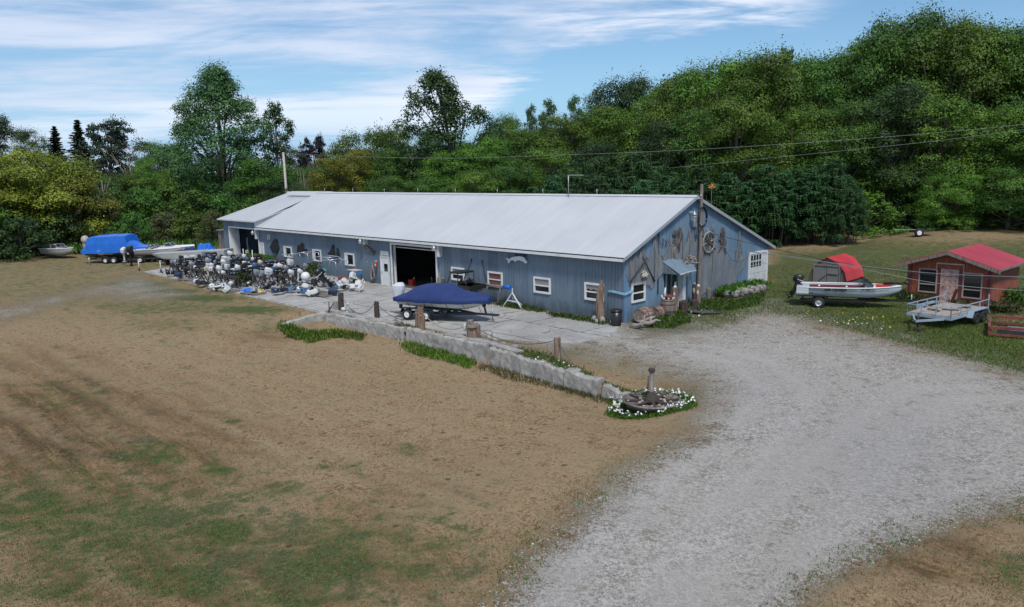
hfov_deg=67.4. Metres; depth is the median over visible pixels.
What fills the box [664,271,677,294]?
entrance door
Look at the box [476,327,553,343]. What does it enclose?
rope
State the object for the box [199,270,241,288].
motor rack
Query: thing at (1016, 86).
deciduous tree
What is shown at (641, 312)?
lying barrel
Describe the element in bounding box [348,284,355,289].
engine cowl
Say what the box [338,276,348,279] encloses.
red drum
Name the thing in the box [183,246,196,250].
dark tarpaulin heap
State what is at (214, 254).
outboard motor
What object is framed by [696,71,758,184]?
deciduous tree
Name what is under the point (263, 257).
raised planter
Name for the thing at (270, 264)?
outboard motor
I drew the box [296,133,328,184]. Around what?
purple tree
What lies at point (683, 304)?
log stool
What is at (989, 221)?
shrub
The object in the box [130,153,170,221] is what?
deciduous tree
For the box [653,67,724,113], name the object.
deciduous tree
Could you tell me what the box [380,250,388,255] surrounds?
blank sign
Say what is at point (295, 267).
outboard motor
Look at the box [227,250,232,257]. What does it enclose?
outboard motor
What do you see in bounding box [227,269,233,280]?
outboard motor
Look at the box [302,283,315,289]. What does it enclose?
outboard motor
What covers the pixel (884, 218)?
shrub
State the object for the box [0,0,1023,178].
sky
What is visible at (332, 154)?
deciduous tree
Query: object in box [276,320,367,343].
wall foot grass
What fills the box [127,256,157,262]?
boat trailer
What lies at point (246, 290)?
tarpaulin
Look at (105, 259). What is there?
boat trailer
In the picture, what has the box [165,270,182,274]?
outboard motor
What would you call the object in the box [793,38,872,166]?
deciduous tree
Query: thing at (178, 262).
outboard motor
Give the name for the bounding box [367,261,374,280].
hanging rope
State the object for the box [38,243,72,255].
open boat
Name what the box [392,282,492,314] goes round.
covered boat
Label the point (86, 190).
deciduous tree
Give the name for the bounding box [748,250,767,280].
garage door
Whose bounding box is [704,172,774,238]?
sumac tree
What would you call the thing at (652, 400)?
wheel planter
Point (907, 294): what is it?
weed clump
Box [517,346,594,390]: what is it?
bank grass
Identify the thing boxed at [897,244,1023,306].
red shed
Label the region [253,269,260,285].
outboard motor
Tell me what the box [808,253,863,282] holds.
barn shed
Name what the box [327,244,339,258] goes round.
ship silhouette
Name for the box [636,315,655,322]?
driftwood log
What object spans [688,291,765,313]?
entrance weeds
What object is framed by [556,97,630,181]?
deciduous tree
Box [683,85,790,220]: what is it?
deciduous tree
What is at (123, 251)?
outboard motor
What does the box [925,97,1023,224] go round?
deciduous tree
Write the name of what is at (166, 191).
shrub
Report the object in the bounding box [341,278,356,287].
outboard motor
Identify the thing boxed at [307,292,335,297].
wooden pallet
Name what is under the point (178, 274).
outboard motor
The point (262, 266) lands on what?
outboard motor
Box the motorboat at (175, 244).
[161,242,194,250]
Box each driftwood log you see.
[629,320,645,327]
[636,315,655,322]
[642,317,660,324]
[688,307,724,312]
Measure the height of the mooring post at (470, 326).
1.259 m
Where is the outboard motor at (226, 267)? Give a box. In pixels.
[224,264,230,279]
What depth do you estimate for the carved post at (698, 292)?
43.54 m
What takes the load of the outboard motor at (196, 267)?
attached to the motor rack at (191, 269)
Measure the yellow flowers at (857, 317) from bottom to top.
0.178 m
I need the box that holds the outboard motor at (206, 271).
[204,266,213,280]
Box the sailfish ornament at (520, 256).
[506,253,527,262]
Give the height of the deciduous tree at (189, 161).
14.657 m
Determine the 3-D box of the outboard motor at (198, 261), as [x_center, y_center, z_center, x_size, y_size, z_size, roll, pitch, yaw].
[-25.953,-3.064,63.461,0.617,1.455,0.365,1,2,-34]
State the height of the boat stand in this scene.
1.221 m
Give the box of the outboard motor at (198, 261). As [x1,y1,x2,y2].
[195,258,201,274]
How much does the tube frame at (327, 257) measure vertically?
0.995 m
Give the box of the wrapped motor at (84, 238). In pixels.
[81,235,88,247]
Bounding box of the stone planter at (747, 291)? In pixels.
[713,282,768,297]
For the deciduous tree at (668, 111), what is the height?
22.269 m
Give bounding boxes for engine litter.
[159,267,353,290]
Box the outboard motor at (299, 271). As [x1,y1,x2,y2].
[295,268,302,285]
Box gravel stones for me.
[479,329,1023,606]
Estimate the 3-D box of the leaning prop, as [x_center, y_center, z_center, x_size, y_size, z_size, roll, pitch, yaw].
[-0.808,-0.328,46.541,0.474,1.351,0.157,5,11,30]
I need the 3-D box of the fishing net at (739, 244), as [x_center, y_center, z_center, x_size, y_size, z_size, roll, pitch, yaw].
[13.993,-3.605,47.181,0.758,2.031,0.088,-10,13,-43]
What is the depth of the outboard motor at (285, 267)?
58.38 m
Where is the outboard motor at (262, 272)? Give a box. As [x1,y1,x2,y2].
[259,270,264,286]
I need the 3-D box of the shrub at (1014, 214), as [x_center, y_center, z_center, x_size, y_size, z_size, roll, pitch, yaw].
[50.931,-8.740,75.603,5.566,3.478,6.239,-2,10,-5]
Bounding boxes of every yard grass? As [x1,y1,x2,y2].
[696,283,1023,372]
[770,250,1023,316]
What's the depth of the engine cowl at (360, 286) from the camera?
52.99 m
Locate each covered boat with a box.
[81,233,148,256]
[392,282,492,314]
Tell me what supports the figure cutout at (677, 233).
attached to the workshop building
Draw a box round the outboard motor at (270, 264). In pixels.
[267,261,273,267]
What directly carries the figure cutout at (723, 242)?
attached to the workshop building
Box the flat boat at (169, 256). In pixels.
[152,248,233,265]
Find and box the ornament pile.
[661,288,674,299]
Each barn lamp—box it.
[251,230,257,238]
[358,239,367,243]
[431,245,442,256]
[689,211,696,217]
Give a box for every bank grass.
[391,321,415,339]
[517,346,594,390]
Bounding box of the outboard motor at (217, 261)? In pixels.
[215,258,220,265]
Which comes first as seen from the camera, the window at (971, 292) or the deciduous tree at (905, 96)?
the window at (971, 292)
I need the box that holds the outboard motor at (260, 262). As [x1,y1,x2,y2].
[258,260,262,269]
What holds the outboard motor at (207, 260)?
attached to the motor rack at (200, 269)
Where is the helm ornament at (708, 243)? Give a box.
[702,228,716,255]
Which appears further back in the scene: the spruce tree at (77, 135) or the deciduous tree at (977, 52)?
the spruce tree at (77, 135)
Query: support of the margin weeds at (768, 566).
on the ground at (102, 300)
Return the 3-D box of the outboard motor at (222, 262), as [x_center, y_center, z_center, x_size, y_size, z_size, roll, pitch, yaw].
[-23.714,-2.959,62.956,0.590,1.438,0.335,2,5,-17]
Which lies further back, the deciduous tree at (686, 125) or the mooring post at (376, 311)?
the deciduous tree at (686, 125)
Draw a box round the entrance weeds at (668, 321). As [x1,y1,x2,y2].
[647,309,691,327]
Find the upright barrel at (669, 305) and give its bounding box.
[661,299,675,313]
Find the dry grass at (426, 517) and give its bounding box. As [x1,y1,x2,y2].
[0,319,1023,606]
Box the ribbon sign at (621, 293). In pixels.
[608,290,632,295]
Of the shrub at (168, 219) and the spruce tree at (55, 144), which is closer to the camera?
the shrub at (168, 219)
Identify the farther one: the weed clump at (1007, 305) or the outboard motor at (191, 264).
the outboard motor at (191, 264)
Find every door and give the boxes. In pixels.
[380,255,390,285]
[397,246,431,250]
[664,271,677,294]
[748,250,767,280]
[814,266,826,281]
[827,267,838,281]
[939,269,959,300]
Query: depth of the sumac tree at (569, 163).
74.30 m
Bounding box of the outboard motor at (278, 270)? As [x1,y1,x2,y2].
[274,267,281,285]
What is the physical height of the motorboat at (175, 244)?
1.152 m
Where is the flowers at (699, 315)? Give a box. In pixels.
[522,306,881,365]
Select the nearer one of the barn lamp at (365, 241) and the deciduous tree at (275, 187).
the barn lamp at (365, 241)
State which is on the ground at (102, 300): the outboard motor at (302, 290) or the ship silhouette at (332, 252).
the outboard motor at (302, 290)
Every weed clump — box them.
[231,270,258,284]
[305,262,320,274]
[888,291,921,299]
[903,293,938,303]
[946,299,977,305]
[983,299,1023,313]
[1000,287,1023,304]
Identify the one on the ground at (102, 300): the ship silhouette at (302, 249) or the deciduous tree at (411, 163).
the deciduous tree at (411, 163)
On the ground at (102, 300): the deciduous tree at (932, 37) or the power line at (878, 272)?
the deciduous tree at (932, 37)
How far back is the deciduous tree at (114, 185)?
125.18 m
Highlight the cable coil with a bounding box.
[698,207,707,227]
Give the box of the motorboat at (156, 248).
[126,243,181,255]
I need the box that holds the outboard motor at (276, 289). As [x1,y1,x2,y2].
[271,287,287,292]
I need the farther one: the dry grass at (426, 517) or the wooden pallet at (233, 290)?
the wooden pallet at (233, 290)
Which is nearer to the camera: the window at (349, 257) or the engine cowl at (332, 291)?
the engine cowl at (332, 291)
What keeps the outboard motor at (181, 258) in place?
attached to the motor rack at (200, 269)
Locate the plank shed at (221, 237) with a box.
[216,229,224,248]
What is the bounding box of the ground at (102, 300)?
[0,192,1023,606]
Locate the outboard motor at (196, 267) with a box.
[193,266,199,277]
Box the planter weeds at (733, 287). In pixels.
[714,278,771,294]
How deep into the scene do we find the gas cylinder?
50.60 m
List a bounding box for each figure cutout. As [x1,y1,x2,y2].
[672,227,682,252]
[718,227,726,253]
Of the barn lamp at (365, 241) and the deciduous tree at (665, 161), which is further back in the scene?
the deciduous tree at (665, 161)
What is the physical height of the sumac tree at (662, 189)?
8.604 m
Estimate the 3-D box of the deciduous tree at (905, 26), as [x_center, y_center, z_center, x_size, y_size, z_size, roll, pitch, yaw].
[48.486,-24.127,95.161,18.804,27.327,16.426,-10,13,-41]
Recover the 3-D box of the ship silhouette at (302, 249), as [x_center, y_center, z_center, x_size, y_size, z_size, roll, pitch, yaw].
[-17.663,-4.635,64.377,0.060,0.933,1.831,-10,13,-43]
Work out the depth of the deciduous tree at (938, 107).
78.40 m
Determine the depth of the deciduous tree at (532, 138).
103.96 m
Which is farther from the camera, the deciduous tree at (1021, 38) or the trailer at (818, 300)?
the deciduous tree at (1021, 38)
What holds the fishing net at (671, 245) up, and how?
hanging from the workshop building
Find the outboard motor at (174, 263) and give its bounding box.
[172,259,176,270]
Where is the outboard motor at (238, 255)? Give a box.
[236,253,241,261]
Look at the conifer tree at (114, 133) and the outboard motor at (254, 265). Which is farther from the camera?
the conifer tree at (114, 133)
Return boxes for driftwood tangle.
[673,247,698,265]
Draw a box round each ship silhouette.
[270,239,278,252]
[296,243,306,253]
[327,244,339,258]
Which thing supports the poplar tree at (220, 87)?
on the ground at (102, 300)
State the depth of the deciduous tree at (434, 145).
108.11 m
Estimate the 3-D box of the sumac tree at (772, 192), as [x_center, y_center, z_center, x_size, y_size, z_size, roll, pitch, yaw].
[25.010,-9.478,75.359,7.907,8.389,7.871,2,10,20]
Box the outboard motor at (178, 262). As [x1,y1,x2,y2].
[174,260,181,271]
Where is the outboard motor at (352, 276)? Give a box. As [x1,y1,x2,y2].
[349,271,365,282]
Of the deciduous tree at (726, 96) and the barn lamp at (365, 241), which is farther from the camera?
the deciduous tree at (726, 96)
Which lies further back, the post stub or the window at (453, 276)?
the window at (453, 276)
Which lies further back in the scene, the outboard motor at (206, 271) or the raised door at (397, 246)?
the outboard motor at (206, 271)
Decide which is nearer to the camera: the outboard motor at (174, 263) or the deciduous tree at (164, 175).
the outboard motor at (174, 263)
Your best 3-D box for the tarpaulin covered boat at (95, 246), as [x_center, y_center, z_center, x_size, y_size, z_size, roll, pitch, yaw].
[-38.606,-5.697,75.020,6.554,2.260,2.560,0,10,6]
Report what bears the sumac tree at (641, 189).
on the ground at (102, 300)
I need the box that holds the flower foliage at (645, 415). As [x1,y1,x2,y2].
[600,382,701,419]
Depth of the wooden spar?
46.24 m
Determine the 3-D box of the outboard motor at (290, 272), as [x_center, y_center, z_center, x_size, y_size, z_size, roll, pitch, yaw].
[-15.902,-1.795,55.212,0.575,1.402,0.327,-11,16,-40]
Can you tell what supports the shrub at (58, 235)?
on the ground at (102, 300)
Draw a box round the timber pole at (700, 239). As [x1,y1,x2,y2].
[697,184,702,286]
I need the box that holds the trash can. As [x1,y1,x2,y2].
[610,308,622,325]
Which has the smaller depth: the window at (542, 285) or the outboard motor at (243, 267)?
the window at (542, 285)
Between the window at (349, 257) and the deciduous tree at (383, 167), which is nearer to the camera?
the window at (349, 257)
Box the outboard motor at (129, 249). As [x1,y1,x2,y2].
[126,245,134,265]
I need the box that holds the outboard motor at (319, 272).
[314,267,335,287]
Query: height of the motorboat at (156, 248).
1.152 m
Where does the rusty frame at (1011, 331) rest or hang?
on the ground at (102, 300)
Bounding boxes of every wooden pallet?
[178,278,198,281]
[219,289,240,292]
[240,292,266,295]
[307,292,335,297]
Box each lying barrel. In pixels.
[633,306,654,320]
[652,305,665,316]
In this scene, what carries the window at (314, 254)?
in the workshop building
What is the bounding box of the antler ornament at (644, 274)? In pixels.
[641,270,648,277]
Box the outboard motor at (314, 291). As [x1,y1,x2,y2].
[310,289,320,294]
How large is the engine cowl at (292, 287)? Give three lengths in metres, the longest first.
0.490 x 0.462 x 0.330 m
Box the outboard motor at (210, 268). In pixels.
[208,266,213,282]
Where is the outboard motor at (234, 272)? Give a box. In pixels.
[232,270,237,285]
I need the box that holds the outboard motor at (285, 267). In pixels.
[282,265,288,280]
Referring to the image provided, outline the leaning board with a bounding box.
[951,289,958,301]
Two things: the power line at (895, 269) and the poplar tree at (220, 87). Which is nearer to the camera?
the power line at (895, 269)
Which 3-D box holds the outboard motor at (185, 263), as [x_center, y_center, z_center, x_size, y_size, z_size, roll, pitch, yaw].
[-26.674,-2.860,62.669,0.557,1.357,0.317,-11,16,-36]
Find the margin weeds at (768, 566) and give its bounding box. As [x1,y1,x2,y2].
[462,325,1023,606]
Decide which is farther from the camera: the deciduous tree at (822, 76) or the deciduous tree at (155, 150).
the deciduous tree at (155, 150)
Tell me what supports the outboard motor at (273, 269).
attached to the motor rack at (289, 277)
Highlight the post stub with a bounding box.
[706,288,710,298]
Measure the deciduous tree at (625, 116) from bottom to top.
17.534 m
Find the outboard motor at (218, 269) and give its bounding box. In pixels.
[215,265,222,283]
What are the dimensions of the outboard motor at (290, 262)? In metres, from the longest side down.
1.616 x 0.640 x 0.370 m
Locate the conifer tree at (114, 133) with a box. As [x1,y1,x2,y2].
[72,114,147,189]
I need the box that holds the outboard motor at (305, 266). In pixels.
[300,263,307,271]
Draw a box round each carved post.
[672,286,677,310]
[692,282,695,299]
[696,284,700,302]
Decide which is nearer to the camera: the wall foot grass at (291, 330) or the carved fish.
the wall foot grass at (291, 330)
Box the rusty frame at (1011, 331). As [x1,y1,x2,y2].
[987,315,1023,337]
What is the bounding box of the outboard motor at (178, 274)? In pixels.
[174,272,183,276]
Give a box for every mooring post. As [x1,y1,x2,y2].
[333,292,347,310]
[374,301,379,317]
[415,306,424,329]
[463,319,480,337]
[554,337,560,360]
[647,367,654,393]
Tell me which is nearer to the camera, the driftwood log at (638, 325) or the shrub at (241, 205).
the driftwood log at (638, 325)
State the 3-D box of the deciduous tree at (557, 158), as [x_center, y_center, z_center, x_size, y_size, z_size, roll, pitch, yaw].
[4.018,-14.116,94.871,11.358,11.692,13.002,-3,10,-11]
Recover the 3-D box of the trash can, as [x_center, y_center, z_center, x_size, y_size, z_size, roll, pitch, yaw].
[5.386,0.701,39.686,0.680,0.890,0.680,-10,13,-43]
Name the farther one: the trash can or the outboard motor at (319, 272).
the outboard motor at (319, 272)
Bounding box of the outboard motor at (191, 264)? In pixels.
[187,261,194,275]
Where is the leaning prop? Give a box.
[496,287,501,304]
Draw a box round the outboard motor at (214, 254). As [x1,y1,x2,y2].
[211,252,216,259]
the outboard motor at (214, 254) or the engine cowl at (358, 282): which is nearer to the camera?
the engine cowl at (358, 282)
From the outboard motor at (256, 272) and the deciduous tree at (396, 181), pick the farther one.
the deciduous tree at (396, 181)
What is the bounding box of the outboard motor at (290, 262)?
[287,259,293,266]
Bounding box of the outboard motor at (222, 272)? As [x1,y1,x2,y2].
[220,270,225,282]
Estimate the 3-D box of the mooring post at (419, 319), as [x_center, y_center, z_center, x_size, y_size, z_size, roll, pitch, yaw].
[-4.745,0.853,39.907,0.363,1.449,0.945,-7,11,-30]
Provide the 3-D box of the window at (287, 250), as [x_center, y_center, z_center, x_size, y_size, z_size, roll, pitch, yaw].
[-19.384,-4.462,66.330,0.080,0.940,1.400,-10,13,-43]
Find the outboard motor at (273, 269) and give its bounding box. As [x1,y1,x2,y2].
[270,267,275,283]
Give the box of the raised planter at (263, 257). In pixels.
[243,249,278,263]
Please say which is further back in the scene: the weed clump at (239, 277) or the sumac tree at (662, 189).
the sumac tree at (662, 189)
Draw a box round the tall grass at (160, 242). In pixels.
[64,235,218,254]
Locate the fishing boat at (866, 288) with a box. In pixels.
[785,274,909,298]
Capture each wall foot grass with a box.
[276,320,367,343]
[399,329,476,368]
[478,360,646,406]
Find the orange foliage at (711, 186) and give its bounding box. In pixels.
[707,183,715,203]
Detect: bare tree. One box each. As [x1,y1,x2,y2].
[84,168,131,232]
[98,134,167,211]
[288,160,326,190]
[305,169,339,190]
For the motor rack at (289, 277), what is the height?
0.944 m
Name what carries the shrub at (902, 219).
on the ground at (102, 300)
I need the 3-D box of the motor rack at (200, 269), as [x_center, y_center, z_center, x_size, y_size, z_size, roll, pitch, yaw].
[-26.177,-2.777,63.723,0.773,0.944,8.550,-10,13,-43]
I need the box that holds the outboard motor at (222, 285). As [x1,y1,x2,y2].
[204,282,226,289]
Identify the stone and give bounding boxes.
[490,337,499,340]
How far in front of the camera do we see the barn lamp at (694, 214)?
42.92 m
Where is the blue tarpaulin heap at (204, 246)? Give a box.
[197,243,215,249]
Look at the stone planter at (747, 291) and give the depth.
45.57 m
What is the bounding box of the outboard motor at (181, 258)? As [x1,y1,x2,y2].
[179,255,183,269]
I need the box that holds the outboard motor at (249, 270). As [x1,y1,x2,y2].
[245,267,254,283]
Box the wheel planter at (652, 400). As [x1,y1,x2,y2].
[622,391,681,412]
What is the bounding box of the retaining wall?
[281,310,645,404]
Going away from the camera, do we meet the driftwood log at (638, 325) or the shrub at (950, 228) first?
the driftwood log at (638, 325)
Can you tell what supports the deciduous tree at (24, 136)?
on the ground at (102, 300)
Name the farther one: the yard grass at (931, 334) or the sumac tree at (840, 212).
the sumac tree at (840, 212)
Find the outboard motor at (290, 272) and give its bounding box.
[286,269,294,284]
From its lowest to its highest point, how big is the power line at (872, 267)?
1.770 m
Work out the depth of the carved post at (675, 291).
41.79 m
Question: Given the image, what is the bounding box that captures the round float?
[301,270,309,280]
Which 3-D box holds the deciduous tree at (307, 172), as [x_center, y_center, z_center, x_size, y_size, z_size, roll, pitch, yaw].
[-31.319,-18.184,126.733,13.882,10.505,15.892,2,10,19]
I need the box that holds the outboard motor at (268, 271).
[263,267,272,284]
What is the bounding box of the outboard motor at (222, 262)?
[219,259,225,265]
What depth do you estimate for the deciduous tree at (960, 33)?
88.02 m
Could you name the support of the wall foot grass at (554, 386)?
on the ground at (102, 300)
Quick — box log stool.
[679,300,687,312]
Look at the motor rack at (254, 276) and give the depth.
55.97 m
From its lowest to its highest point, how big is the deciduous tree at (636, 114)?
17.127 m
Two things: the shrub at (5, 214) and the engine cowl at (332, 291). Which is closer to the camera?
the engine cowl at (332, 291)
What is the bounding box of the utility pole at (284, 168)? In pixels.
[281,152,286,193]
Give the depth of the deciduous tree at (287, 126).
109.06 m
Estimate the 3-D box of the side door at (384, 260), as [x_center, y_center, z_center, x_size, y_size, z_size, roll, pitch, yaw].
[-9.246,-2.404,55.834,0.118,2.140,1.140,-10,13,-43]
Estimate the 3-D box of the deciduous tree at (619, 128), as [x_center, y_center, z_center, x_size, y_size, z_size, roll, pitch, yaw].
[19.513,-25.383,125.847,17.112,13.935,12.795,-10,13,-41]
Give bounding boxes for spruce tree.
[43,126,68,170]
[66,120,95,174]
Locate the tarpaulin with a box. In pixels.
[240,287,250,291]
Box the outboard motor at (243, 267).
[240,264,247,282]
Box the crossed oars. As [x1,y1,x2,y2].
[629,256,655,282]
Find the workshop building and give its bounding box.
[217,188,775,322]
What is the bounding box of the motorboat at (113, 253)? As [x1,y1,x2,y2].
[98,248,149,255]
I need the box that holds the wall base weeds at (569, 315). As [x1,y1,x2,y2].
[488,299,609,324]
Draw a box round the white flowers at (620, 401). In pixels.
[608,386,695,415]
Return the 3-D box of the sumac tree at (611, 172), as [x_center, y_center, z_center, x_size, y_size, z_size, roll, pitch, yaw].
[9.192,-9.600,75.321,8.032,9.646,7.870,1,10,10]
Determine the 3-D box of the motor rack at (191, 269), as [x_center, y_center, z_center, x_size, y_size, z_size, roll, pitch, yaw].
[-26.567,-2.530,62.340,0.773,0.944,6.450,-10,13,-43]
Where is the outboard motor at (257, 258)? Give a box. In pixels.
[253,255,260,261]
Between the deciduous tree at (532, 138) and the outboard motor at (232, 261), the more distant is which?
the deciduous tree at (532, 138)
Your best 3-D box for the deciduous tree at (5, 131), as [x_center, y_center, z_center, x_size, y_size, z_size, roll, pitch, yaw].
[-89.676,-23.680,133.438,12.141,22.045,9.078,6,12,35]
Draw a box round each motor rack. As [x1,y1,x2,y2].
[167,264,204,280]
[181,263,215,275]
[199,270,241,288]
[220,269,268,288]
[253,273,295,287]
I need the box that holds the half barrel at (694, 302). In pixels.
[690,299,698,307]
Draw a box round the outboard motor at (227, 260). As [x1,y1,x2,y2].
[225,257,231,263]
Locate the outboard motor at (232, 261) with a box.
[230,259,236,268]
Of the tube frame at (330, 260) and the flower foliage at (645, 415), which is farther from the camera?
the tube frame at (330, 260)
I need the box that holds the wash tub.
[347,269,361,281]
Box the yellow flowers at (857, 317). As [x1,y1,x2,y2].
[806,311,896,327]
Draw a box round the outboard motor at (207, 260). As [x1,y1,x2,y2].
[202,257,211,274]
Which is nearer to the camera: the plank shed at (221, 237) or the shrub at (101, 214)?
the plank shed at (221, 237)
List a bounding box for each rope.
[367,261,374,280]
[421,312,462,329]
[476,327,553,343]
[559,344,646,392]
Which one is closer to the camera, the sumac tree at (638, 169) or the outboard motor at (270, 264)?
the outboard motor at (270, 264)
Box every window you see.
[283,246,291,257]
[312,249,321,261]
[344,253,354,265]
[451,267,464,280]
[487,271,502,287]
[533,276,550,294]
[584,282,603,300]
[631,281,645,302]
[917,268,937,292]
[961,272,983,299]
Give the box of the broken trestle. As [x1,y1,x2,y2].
[327,301,333,312]
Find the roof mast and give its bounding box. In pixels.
[568,175,583,196]
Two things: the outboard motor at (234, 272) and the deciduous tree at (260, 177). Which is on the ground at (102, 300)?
the deciduous tree at (260, 177)
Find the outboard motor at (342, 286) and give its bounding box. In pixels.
[334,281,348,288]
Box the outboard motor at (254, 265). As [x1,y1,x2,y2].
[252,262,257,272]
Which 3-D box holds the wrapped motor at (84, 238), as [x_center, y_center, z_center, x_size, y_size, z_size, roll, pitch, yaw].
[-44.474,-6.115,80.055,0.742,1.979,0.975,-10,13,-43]
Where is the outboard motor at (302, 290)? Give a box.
[285,288,307,293]
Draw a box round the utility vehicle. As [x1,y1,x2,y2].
[447,269,485,291]
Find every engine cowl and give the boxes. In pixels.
[208,283,217,290]
[222,285,230,292]
[250,287,257,292]
[288,285,295,292]
[311,279,317,285]
[328,288,337,294]
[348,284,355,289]
[355,280,362,286]
[356,283,363,291]
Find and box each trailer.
[88,255,154,263]
[103,255,158,263]
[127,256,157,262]
[400,304,499,321]
[799,289,923,307]
[893,228,934,236]
[906,290,989,330]
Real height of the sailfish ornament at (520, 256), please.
0.761 m
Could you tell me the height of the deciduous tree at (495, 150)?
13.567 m
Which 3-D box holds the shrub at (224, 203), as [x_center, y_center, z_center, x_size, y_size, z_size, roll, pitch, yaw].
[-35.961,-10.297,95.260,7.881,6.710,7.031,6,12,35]
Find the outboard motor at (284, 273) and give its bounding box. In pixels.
[281,271,287,281]
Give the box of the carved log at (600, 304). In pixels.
[591,280,604,322]
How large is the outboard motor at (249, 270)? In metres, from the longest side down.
1.366 x 0.580 x 0.343 m
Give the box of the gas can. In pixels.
[408,277,415,285]
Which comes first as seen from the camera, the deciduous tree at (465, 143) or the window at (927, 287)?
the window at (927, 287)
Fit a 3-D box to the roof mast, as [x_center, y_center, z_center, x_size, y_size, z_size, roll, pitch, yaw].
[4.096,-7.561,49.340,1.188,1.450,0.060,7,13,38]
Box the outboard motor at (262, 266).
[259,264,266,276]
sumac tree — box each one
[525,175,567,193]
[549,157,596,193]
[569,174,613,193]
[579,157,633,193]
[604,150,672,194]
[610,178,660,194]
[636,166,695,194]
[674,164,733,218]
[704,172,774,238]
[730,164,806,247]
[760,165,836,244]
[791,159,865,244]
[817,178,870,245]
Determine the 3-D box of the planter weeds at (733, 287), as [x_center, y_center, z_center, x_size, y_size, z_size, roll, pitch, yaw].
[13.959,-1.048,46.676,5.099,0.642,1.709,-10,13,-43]
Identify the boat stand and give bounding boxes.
[503,288,521,309]
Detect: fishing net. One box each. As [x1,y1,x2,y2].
[626,237,663,287]
[660,224,698,269]
[697,225,749,292]
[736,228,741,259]
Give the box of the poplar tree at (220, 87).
[159,58,280,226]
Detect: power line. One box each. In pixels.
[290,124,1023,157]
[673,130,1018,167]
[712,244,1023,290]
[715,234,1005,278]
[751,251,1013,276]
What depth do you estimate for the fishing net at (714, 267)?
45.62 m
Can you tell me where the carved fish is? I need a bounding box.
[363,245,373,254]
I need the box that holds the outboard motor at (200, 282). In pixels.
[195,280,207,284]
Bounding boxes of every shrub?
[0,202,35,258]
[0,215,56,262]
[23,209,96,255]
[62,195,119,240]
[86,186,151,233]
[105,211,153,243]
[117,186,178,235]
[136,211,188,241]
[140,179,203,235]
[166,187,218,235]
[169,212,219,242]
[193,208,222,244]
[195,194,244,229]
[228,194,264,212]
[835,190,909,237]
[886,211,921,231]
[905,194,969,231]
[971,209,1021,230]
[993,200,1023,229]
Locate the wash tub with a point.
(357, 271)
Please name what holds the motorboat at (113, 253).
on the boat trailer at (113, 260)
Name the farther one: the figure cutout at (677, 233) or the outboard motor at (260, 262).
the outboard motor at (260, 262)
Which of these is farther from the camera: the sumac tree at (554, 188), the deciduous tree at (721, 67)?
the deciduous tree at (721, 67)
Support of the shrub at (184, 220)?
on the ground at (102, 300)
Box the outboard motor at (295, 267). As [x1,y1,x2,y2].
[293,264,300,280]
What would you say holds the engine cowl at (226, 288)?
on the ground at (102, 300)
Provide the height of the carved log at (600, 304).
2.360 m
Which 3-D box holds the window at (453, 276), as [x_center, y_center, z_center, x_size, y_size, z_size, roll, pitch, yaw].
[-3.519,-1.915,49.817,0.080,0.860,1.320,-10,13,-43]
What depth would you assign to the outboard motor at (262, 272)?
55.34 m
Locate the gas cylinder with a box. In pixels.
[437,273,441,282]
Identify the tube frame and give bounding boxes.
[294,251,318,262]
[311,255,341,270]
[317,259,347,268]
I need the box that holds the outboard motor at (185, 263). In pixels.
[181,260,188,276]
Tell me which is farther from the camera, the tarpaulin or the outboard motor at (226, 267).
the outboard motor at (226, 267)
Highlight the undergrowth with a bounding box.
[1,211,1004,249]
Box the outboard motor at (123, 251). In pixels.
[120,247,126,265]
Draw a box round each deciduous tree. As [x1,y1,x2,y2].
[0,114,20,165]
[0,141,113,254]
[0,156,39,243]
[8,125,51,169]
[9,163,130,236]
[65,174,133,218]
[110,169,185,212]
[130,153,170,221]
[132,135,170,212]
[154,161,201,225]
[156,142,207,177]
[160,169,219,203]
[218,152,318,208]
[249,99,296,197]
[255,180,303,200]
[282,145,315,170]
[288,165,331,186]
[307,150,357,191]
[313,145,382,191]
[318,148,348,168]
[322,118,420,188]
[359,170,418,192]
[361,144,422,191]
[377,144,443,179]
[386,65,514,191]
[400,173,457,192]
[411,124,448,173]
[415,141,494,192]
[439,128,524,193]
[444,167,504,192]
[453,138,488,153]
[472,113,527,177]
[474,160,542,193]
[498,122,554,193]
[509,144,579,193]
[522,103,543,193]
[522,108,594,188]
[536,136,628,185]
[537,98,560,168]
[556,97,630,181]
[562,94,587,171]
[580,65,654,144]
[590,92,667,179]
[594,109,635,167]
[599,92,683,165]
[625,113,702,191]
[630,57,721,174]
[633,85,669,145]
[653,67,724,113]
[656,100,753,190]
[663,43,797,181]
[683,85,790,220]
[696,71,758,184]
[706,34,815,206]
[740,97,867,220]
[746,43,866,172]
[770,44,805,130]
[791,90,892,219]
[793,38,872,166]
[808,19,939,190]
[829,72,953,217]
[835,0,976,210]
[842,37,902,95]
[871,86,1004,218]
[876,2,1018,197]
[879,16,945,82]
[896,165,990,231]
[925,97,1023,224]
[936,8,1023,171]
[951,16,1023,190]
[958,159,1023,229]
[966,96,1023,221]
[991,48,1023,144]
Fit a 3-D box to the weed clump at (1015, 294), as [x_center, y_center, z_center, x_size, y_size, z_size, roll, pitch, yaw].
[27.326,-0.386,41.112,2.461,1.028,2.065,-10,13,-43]
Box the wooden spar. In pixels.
[465,281,511,288]
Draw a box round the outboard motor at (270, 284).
[260,281,274,289]

